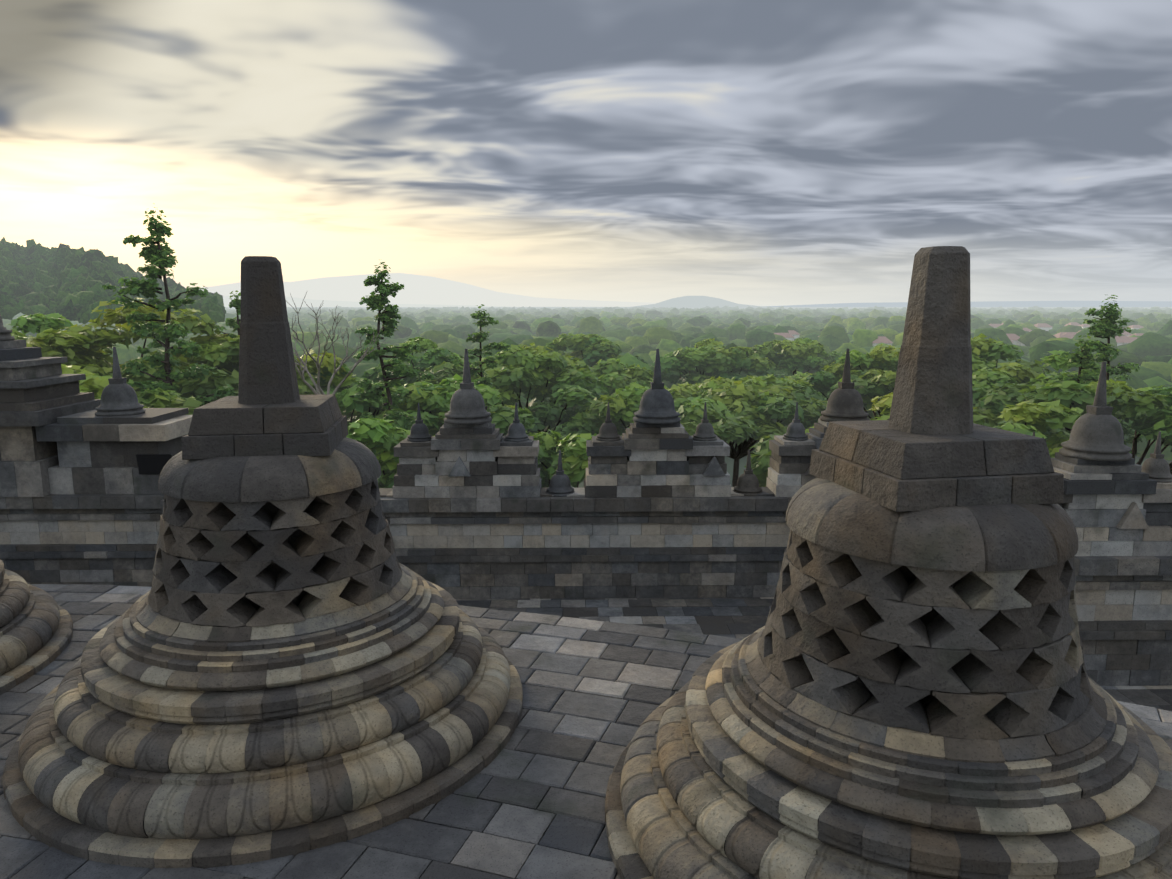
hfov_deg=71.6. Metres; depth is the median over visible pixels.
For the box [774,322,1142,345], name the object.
village houses
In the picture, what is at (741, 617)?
plateau paving
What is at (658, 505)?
balustrade wall
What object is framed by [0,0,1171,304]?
sky
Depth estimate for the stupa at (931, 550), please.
3.93 m
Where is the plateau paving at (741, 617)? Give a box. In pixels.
[455,591,1171,710]
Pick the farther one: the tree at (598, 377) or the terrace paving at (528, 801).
the tree at (598, 377)
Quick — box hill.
[0,237,225,323]
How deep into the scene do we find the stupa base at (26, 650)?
6.95 m
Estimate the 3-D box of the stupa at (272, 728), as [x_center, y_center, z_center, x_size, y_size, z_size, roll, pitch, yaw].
[-2.222,0.397,5.820,3.493,3.333,3.494,0,9,-1]
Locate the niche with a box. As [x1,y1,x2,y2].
[136,454,172,473]
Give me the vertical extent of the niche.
0.620 m
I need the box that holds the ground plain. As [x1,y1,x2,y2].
[227,307,1171,499]
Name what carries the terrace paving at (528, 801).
on the terrace
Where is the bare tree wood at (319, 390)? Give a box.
[286,292,389,394]
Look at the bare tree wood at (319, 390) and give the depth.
48.44 m
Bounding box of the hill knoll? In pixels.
[628,296,766,307]
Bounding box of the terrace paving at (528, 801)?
[0,583,1171,878]
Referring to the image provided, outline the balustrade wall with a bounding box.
[0,315,1171,685]
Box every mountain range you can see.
[199,273,786,306]
[223,294,509,306]
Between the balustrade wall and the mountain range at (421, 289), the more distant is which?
the mountain range at (421, 289)
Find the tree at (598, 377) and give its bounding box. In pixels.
[8,203,1171,535]
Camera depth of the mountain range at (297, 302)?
24886.13 m
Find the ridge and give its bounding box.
[763,301,1171,306]
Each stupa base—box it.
[0,560,72,694]
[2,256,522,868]
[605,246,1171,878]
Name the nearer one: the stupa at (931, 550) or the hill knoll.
the stupa at (931, 550)

